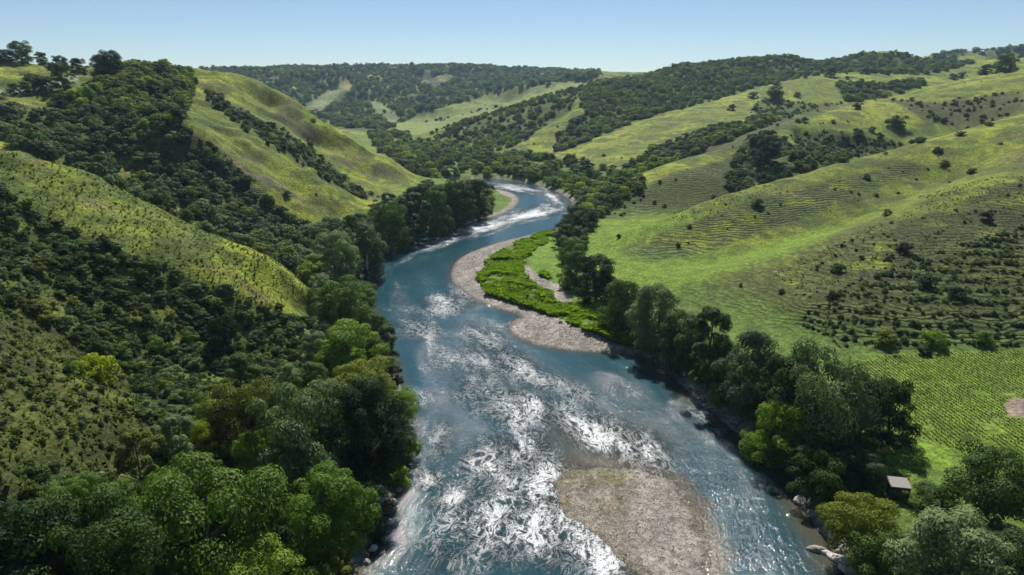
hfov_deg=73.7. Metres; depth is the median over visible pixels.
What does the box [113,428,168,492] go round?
tree
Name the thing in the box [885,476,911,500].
hut
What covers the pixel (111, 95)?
shrub
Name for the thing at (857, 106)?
shrub
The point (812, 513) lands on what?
boulder
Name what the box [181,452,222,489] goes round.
tree
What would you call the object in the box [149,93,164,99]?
shrub
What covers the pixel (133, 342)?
shrub
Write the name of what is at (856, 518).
tree
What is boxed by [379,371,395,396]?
tree
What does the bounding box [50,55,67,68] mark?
tree
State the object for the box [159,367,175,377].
shrub
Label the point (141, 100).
shrub
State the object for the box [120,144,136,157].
shrub
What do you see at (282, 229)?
shrub
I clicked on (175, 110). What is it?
shrub
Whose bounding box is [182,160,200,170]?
shrub
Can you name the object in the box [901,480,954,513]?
tree
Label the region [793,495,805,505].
boulder
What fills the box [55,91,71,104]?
shrub
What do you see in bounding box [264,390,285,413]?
tree
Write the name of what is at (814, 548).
boulder
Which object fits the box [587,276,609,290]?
tree
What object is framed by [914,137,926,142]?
tree
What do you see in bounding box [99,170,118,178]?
shrub
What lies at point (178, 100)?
shrub
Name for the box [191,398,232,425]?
tree
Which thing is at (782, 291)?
shrub
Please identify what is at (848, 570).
boulder
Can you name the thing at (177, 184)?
shrub
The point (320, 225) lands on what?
tree
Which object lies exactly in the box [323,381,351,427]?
tree
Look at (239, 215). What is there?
shrub
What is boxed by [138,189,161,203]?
shrub
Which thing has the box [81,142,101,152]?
shrub
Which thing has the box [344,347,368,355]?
tree
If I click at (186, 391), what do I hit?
shrub
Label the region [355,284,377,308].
tree
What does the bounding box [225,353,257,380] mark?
tree
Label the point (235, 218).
shrub
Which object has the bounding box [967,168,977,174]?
shrub
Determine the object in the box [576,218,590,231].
tree
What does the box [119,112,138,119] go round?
shrub
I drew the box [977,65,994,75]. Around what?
tree
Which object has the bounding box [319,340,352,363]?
tree
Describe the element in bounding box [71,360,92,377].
shrub
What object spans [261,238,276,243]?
shrub
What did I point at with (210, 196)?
shrub
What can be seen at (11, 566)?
tree
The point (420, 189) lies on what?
tree
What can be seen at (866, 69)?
shrub
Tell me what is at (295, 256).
shrub
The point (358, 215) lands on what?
tree
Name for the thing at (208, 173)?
shrub
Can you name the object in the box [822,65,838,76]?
tree
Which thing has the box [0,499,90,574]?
tree
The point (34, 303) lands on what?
shrub
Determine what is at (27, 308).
shrub
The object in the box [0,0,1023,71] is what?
sky
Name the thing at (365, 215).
tree
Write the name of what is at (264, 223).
shrub
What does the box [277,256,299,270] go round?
shrub
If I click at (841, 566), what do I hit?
boulder
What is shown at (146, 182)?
shrub
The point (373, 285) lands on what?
tree
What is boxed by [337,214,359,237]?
tree
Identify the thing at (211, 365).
shrub
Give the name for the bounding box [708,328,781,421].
tree
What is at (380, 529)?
tree
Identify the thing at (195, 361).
shrub
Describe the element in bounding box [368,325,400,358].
tree
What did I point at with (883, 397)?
tree
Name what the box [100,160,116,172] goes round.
shrub
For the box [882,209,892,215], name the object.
shrub
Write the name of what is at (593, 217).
tree
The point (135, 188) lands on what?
shrub
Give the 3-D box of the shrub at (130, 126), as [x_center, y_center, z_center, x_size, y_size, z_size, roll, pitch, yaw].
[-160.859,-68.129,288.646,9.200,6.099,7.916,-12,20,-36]
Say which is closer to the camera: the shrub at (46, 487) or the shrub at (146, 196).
the shrub at (46, 487)
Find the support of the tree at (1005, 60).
on the terrain
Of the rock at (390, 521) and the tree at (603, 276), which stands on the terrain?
the tree at (603, 276)
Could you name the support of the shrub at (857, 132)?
on the terrain
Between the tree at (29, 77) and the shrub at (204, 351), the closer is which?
the shrub at (204, 351)
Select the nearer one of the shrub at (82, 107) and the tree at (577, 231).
the tree at (577, 231)
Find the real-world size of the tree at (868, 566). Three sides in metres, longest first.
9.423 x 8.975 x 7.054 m
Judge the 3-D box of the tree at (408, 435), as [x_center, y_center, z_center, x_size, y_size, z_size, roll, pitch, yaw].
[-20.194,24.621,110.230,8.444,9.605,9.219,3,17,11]
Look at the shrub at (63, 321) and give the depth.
124.25 m
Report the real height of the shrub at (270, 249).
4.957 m
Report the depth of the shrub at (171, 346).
137.55 m
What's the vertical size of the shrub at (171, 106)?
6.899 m
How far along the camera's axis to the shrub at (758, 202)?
260.26 m
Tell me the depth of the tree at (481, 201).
323.39 m
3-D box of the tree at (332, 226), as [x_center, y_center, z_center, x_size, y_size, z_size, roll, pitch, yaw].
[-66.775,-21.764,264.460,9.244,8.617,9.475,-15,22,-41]
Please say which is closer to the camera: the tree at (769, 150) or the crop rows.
the crop rows
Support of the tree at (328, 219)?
on the terrain
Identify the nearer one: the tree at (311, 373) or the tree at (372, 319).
the tree at (311, 373)
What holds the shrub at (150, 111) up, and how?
on the terrain
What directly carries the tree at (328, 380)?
on the terrain
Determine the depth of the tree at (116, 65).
358.51 m
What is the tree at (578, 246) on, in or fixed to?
on the terrain
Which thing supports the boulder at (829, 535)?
in the river water
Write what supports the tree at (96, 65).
on the terrain
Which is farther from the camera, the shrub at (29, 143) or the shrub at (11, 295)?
the shrub at (29, 143)
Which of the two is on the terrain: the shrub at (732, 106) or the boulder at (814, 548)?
the shrub at (732, 106)
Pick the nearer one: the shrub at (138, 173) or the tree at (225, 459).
the tree at (225, 459)
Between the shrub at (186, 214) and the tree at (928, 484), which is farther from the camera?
the shrub at (186, 214)
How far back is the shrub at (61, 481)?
86.71 m
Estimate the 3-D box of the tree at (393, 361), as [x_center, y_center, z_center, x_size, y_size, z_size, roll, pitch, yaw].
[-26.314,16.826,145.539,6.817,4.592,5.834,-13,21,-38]
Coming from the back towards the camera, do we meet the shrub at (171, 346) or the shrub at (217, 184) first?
the shrub at (217, 184)
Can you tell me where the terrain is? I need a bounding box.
[0,49,1023,574]
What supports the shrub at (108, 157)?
on the terrain
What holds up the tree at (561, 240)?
on the terrain
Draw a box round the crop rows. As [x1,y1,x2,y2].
[862,350,1023,519]
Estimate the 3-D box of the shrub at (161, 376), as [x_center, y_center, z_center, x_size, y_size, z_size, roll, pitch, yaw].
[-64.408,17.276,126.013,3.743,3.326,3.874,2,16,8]
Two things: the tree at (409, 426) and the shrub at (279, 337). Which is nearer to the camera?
the tree at (409, 426)
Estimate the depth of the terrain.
215.57 m
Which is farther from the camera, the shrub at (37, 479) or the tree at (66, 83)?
the tree at (66, 83)
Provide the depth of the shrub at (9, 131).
257.68 m
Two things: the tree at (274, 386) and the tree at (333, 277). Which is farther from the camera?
the tree at (333, 277)
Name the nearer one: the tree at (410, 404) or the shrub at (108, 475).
the shrub at (108, 475)
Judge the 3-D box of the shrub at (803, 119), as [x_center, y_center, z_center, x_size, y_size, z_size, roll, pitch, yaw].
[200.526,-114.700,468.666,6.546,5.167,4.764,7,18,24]
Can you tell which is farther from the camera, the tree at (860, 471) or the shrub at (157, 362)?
the shrub at (157, 362)
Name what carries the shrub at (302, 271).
on the terrain
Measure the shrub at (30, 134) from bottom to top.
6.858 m
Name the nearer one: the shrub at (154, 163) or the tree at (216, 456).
the tree at (216, 456)
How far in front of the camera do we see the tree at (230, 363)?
117.43 m
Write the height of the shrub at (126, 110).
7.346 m
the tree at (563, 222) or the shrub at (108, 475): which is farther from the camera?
the tree at (563, 222)
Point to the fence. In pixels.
(829, 306)
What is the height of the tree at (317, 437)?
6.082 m
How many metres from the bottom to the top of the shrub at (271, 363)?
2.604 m
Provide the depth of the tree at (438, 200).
287.18 m
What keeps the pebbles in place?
on the terrain
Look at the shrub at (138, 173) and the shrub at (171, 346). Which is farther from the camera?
the shrub at (138, 173)
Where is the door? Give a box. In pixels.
[899,490,905,500]
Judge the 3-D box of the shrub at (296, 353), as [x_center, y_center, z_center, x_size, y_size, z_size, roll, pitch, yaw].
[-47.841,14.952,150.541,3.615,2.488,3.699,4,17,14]
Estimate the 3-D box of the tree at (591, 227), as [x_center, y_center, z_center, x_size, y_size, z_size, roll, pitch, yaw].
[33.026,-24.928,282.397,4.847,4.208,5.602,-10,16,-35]
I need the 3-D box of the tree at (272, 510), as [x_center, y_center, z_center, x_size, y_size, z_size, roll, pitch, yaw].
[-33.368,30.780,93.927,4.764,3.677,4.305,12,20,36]
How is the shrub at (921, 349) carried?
on the terrain
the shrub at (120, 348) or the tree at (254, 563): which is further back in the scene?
the shrub at (120, 348)
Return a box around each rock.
[364,558,370,564]
[368,544,377,551]
[386,519,393,524]
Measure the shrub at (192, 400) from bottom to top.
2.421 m
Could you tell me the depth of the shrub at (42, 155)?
253.42 m
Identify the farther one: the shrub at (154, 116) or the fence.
the shrub at (154, 116)
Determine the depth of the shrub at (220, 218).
248.12 m
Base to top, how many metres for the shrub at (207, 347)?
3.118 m
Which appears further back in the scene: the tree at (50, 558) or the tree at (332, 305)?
the tree at (332, 305)
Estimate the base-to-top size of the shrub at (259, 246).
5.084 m
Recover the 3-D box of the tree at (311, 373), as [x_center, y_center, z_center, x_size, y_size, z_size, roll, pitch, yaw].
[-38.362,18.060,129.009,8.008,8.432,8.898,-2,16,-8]
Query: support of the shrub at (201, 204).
on the terrain
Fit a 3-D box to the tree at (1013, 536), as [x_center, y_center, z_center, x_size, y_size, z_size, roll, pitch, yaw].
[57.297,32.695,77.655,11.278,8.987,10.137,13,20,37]
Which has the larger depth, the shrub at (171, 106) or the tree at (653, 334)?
the shrub at (171, 106)
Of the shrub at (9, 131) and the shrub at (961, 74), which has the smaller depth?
the shrub at (9, 131)
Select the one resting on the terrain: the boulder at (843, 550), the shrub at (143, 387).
the shrub at (143, 387)
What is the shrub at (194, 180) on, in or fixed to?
on the terrain
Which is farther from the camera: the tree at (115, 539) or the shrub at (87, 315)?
the shrub at (87, 315)
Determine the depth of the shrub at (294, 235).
255.96 m
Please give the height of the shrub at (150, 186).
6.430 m
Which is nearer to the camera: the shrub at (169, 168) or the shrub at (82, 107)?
the shrub at (169, 168)
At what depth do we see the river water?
120.06 m
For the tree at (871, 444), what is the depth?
105.25 m
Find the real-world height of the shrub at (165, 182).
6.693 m
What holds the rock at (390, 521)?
in the river water
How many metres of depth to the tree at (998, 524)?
86.47 m
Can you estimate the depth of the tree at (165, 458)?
103.20 m
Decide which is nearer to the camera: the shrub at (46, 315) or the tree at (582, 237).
the shrub at (46, 315)
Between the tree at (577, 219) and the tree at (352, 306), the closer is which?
the tree at (352, 306)
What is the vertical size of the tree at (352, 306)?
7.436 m
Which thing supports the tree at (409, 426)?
on the terrain
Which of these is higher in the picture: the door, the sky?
the sky
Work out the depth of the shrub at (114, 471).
92.78 m
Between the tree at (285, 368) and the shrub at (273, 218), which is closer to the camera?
the tree at (285, 368)
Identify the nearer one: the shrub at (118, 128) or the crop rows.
the crop rows
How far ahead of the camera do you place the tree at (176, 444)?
98.16 m
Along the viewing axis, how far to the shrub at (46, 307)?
124.16 m
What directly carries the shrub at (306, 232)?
on the terrain
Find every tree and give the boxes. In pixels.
[0,49,13,61]
[0,481,171,574]
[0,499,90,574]
[0,562,39,574]
[6,83,22,95]
[7,40,33,63]
[17,72,44,92]
[33,52,48,65]
[38,76,53,89]
[44,62,53,70]
[45,471,101,525]
[49,62,76,89]
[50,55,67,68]
[66,58,88,73]
[88,481,153,548]
[89,54,111,77]
[94,49,122,74]
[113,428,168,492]
[114,475,155,504]
[145,568,169,574]
[146,413,200,468]
[158,432,186,461]
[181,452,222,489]
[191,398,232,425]
[195,374,281,462]
[199,451,224,476]
[205,314,239,360]
[211,443,236,465]
[214,351,262,396]
[219,530,319,574]
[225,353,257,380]
[238,509,270,534]
[241,412,258,427]
[260,502,306,544]
[262,383,279,391]
[262,497,278,524]
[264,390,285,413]
[265,522,298,554]
[274,363,300,386]
[288,361,329,396]
[291,367,304,380]
[296,253,332,286]
[300,330,329,363]
[303,417,322,441]
[306,273,332,305]
[307,221,328,237]
[307,321,331,340]
[308,274,376,326]
[309,420,339,449]
[310,549,354,574]
[311,229,361,282]
[312,318,389,378]
[314,268,340,285]
[315,216,338,227]
[316,378,333,410]
[317,357,329,376]
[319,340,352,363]
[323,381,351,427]
[326,219,346,230]
[326,376,408,487]
[330,364,349,377]
[334,300,363,324]
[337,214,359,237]
[342,217,363,235]
[342,220,387,281]
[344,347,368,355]
[345,329,365,351]
[345,479,397,539]
[350,263,361,279]
[353,281,377,303]
[354,213,367,222]
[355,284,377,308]
[356,213,372,223]
[357,336,390,362]
[359,416,415,468]
[361,313,393,333]
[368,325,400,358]
[369,200,413,252]
[376,355,401,373]
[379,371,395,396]
[383,385,419,420]
[385,364,403,386]
[394,411,414,430]
[400,185,439,218]
[416,189,454,237]
[431,182,459,206]
[438,177,475,227]
[466,178,492,218]
[548,223,575,245]
[556,236,587,264]
[556,250,588,289]
[557,235,566,251]
[558,204,590,227]
[559,218,572,225]
[566,212,587,232]
[569,226,588,245]
[572,253,616,304]
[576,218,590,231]
[578,235,588,246]
[587,209,599,224]
[587,222,597,231]
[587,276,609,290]
[596,279,650,331]
[623,281,681,354]
[659,309,709,375]
[673,305,732,392]
[702,340,748,382]
[707,382,735,408]
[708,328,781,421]
[738,399,820,469]
[748,352,806,435]
[751,135,782,166]
[763,336,890,468]
[783,442,851,487]
[786,450,860,510]
[815,490,901,574]
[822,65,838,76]
[834,428,893,469]
[837,374,894,443]
[837,443,888,492]
[846,528,921,574]
[861,377,922,447]
[882,504,1019,574]
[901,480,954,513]
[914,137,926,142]
[924,435,1023,533]
[946,548,969,573]
[947,512,991,553]
[958,526,1023,574]
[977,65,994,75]
[982,517,1012,533]
[991,53,1020,73]
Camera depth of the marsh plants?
204.02 m
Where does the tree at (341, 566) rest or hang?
on the terrain
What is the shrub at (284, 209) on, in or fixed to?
on the terrain
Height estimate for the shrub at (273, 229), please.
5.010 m
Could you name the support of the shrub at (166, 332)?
on the terrain
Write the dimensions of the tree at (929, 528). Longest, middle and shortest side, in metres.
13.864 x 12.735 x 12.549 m
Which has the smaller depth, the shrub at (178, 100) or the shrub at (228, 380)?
the shrub at (228, 380)
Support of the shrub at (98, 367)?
on the terrain
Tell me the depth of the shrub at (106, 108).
303.10 m
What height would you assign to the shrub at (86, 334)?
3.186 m
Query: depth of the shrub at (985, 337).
152.93 m
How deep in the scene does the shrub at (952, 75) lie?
826.87 m
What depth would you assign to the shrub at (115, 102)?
308.69 m
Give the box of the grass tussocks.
[0,148,1023,555]
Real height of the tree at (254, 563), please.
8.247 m
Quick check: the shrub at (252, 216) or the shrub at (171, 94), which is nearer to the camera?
the shrub at (252, 216)
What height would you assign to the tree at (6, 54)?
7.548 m
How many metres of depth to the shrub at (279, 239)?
237.88 m
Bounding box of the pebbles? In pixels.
[450,229,754,574]
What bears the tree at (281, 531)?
on the terrain
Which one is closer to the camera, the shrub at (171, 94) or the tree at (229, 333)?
the tree at (229, 333)
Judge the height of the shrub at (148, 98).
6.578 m
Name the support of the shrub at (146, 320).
on the terrain
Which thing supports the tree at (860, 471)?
on the terrain
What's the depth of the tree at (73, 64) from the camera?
366.75 m
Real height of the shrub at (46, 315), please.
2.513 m
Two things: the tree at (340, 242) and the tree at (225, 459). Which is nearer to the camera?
the tree at (225, 459)
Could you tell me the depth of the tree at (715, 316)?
133.74 m
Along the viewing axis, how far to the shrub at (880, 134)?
444.40 m
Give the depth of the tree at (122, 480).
84.13 m
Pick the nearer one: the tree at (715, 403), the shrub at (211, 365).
the tree at (715, 403)
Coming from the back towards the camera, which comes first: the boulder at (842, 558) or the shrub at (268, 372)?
the shrub at (268, 372)
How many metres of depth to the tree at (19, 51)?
386.69 m
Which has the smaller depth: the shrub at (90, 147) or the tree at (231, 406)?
the tree at (231, 406)
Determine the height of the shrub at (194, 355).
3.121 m
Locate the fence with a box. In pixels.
[822,290,830,330]
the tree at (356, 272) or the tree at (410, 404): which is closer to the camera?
the tree at (410, 404)
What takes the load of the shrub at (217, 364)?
on the terrain
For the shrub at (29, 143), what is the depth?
251.66 m
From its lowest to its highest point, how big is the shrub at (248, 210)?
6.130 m
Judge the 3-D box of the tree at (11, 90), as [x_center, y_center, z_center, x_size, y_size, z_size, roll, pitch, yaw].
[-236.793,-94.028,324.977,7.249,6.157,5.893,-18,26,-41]
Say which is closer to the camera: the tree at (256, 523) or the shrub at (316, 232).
the tree at (256, 523)
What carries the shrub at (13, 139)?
on the terrain
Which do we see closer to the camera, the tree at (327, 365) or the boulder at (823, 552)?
the boulder at (823, 552)
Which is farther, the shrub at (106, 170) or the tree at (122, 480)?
the shrub at (106, 170)
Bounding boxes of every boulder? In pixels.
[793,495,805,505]
[805,545,826,552]
[807,510,819,517]
[820,550,831,555]
[826,553,843,562]
[828,530,835,538]
[835,544,850,554]
[838,563,847,573]
[840,555,857,563]
[845,563,858,574]
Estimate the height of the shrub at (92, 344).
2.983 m
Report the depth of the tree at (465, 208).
301.46 m
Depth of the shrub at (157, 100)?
309.71 m
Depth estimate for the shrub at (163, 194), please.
192.19 m
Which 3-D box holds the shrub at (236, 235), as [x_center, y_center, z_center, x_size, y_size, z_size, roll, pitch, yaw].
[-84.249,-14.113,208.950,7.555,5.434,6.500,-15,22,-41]
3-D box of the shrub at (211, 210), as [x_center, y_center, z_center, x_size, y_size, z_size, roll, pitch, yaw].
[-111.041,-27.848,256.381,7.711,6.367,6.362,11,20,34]
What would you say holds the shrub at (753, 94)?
on the terrain
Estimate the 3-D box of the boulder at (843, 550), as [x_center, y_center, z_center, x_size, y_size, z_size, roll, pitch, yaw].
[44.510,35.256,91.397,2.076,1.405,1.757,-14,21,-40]
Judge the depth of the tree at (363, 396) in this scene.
100.92 m
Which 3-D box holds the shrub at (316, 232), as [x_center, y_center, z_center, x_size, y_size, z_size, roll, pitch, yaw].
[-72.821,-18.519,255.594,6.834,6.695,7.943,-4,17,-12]
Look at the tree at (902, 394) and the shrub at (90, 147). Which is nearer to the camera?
the tree at (902, 394)
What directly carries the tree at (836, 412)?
on the terrain
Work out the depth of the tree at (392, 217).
258.43 m
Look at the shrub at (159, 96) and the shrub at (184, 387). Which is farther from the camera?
the shrub at (159, 96)
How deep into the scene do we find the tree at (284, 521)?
88.21 m
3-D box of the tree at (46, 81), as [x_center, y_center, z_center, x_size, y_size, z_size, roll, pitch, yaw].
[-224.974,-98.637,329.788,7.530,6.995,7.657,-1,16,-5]
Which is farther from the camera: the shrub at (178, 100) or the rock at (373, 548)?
the shrub at (178, 100)
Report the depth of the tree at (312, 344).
146.02 m
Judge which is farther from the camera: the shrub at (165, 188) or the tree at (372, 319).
the shrub at (165, 188)
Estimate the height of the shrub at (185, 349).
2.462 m
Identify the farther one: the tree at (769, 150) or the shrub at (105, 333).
the tree at (769, 150)
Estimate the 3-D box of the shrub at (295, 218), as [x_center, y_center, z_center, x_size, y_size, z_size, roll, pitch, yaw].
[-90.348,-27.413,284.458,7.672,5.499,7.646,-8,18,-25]
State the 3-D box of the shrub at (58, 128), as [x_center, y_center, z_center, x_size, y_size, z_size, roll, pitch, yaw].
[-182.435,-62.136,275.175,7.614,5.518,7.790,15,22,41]
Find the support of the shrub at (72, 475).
on the terrain
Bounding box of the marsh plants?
[475,229,652,346]
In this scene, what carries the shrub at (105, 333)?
on the terrain
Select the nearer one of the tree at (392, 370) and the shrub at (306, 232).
the tree at (392, 370)
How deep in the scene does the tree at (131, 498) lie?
75.44 m
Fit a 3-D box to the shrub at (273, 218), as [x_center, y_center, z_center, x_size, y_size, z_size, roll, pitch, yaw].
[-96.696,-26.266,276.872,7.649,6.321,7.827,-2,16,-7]
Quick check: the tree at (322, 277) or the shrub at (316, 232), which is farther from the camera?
the shrub at (316, 232)
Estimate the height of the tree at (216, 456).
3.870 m
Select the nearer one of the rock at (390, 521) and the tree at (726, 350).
the rock at (390, 521)
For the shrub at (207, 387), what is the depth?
127.52 m
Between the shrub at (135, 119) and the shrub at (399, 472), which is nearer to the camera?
the shrub at (399, 472)
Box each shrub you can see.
[0,128,22,140]
[2,292,28,305]
[4,134,27,147]
[16,138,36,149]
[20,466,56,484]
[21,128,41,138]
[21,300,43,314]
[22,303,42,315]
[34,310,55,323]
[35,145,50,158]
[37,301,52,312]
[42,484,60,493]
[49,126,69,135]
[51,472,71,491]
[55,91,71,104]
[55,317,70,327]
[64,473,79,482]
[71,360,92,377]
[74,307,95,318]
[76,103,92,114]
[77,310,98,323]
[78,330,99,342]
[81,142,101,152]
[81,352,118,387]
[85,341,105,352]
[90,102,104,107]
[91,152,108,163]
[94,468,129,485]
[95,166,118,177]
[95,344,118,357]
[96,106,111,117]
[97,326,110,339]
[98,151,114,159]
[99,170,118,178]
[99,340,113,345]
[99,471,120,483]
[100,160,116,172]
[105,91,119,99]
[110,100,123,106]
[110,343,129,358]
[113,122,128,132]
[117,341,131,350]
[119,107,135,116]
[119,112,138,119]
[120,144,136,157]
[121,337,141,350]
[123,119,136,129]
[123,177,141,190]
[124,101,136,108]
[124,117,143,128]
[126,185,142,196]
[130,182,144,189]
[134,97,149,103]
[135,170,152,179]
[135,314,158,329]
[135,383,152,393]
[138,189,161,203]
[140,188,166,203]
[141,95,153,101]
[142,106,160,116]
[143,181,156,191]
[145,160,164,171]
[145,184,158,190]
[145,335,167,355]
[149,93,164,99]
[149,114,164,123]
[149,355,163,365]
[151,99,164,104]
[152,196,173,211]
[154,372,175,384]
[155,100,174,111]
[155,380,174,391]
[157,186,176,196]
[157,327,174,341]
[158,179,177,192]
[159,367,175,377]
[161,163,180,176]
[163,344,182,355]
[165,177,182,189]
[166,92,184,101]
[166,98,181,108]
[167,95,184,106]
[167,107,186,120]
[170,389,191,402]
[173,383,189,392]
[175,189,193,201]
[175,343,191,352]
[176,209,193,221]
[180,186,198,196]
[180,331,196,345]
[181,389,195,403]
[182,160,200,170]
[184,376,200,388]
[185,178,199,188]
[187,204,205,218]
[187,356,203,370]
[187,394,201,404]
[191,353,202,361]
[193,198,209,205]
[194,187,205,197]
[197,202,209,213]
[200,343,214,354]
[200,348,212,357]
[202,383,216,392]
[203,171,217,181]
[203,190,219,204]
[205,205,225,217]
[206,177,225,188]
[208,359,220,369]
[208,360,225,370]
[211,214,227,224]
[223,377,233,382]
[224,217,243,227]
[227,232,246,244]
[233,212,247,220]
[236,174,255,186]
[236,235,257,246]
[240,207,256,215]
[245,214,261,223]
[250,228,264,235]
[250,234,267,240]
[252,242,267,252]
[252,353,262,365]
[258,246,277,254]
[259,220,273,226]
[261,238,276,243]
[262,359,274,368]
[262,370,275,381]
[265,215,280,223]
[265,225,280,235]
[273,333,283,342]
[274,207,288,216]
[274,237,283,243]
[277,239,293,244]
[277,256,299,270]
[278,226,286,235]
[281,255,299,270]
[282,230,301,240]
[288,215,302,226]
[288,349,303,361]
[292,266,314,282]
[297,238,315,248]
[301,229,310,236]
[309,229,322,239]
[383,465,411,488]
[397,438,423,461]
[726,104,735,110]
[747,91,757,97]
[750,198,764,207]
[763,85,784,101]
[772,82,782,87]
[777,288,784,293]
[800,117,808,122]
[852,102,863,109]
[853,128,864,136]
[859,66,871,73]
[875,132,884,137]
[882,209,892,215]
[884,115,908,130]
[916,346,931,356]
[922,330,947,349]
[947,73,958,79]
[957,72,967,77]
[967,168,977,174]
[973,330,995,345]
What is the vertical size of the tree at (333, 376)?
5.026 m
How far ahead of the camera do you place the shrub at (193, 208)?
251.26 m
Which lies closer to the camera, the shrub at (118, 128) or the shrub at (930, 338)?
the shrub at (930, 338)
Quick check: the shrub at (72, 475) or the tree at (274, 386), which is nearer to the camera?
the shrub at (72, 475)
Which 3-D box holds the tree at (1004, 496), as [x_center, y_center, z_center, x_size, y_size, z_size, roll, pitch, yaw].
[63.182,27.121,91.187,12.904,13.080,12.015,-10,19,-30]
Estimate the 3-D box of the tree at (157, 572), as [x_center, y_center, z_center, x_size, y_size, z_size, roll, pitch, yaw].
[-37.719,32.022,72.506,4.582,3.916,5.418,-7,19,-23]
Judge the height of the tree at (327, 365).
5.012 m
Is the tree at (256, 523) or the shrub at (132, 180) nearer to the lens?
the tree at (256, 523)
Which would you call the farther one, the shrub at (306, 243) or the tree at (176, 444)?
the shrub at (306, 243)
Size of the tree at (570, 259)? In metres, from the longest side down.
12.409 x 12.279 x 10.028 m
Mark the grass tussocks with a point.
(48, 356)
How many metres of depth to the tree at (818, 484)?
99.62 m
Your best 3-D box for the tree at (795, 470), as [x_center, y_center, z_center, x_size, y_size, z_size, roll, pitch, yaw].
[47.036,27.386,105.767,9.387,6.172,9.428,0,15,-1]
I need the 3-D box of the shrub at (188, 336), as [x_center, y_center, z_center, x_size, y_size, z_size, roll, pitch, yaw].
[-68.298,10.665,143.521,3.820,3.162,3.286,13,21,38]
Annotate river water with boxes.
[361,179,843,574]
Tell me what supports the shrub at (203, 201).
on the terrain
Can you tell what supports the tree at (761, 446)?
on the terrain
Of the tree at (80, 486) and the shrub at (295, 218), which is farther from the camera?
the shrub at (295, 218)
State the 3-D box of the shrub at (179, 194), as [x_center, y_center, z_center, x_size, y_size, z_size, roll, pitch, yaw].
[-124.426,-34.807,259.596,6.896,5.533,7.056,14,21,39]
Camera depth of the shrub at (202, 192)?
267.66 m
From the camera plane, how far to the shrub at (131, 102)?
310.50 m
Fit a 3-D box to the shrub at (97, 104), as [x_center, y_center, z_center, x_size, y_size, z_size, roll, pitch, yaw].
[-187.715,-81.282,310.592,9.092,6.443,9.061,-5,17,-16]
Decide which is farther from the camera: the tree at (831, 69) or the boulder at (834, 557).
the tree at (831, 69)
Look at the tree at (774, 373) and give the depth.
115.25 m
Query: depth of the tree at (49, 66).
372.57 m
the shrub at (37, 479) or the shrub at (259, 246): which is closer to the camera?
the shrub at (37, 479)

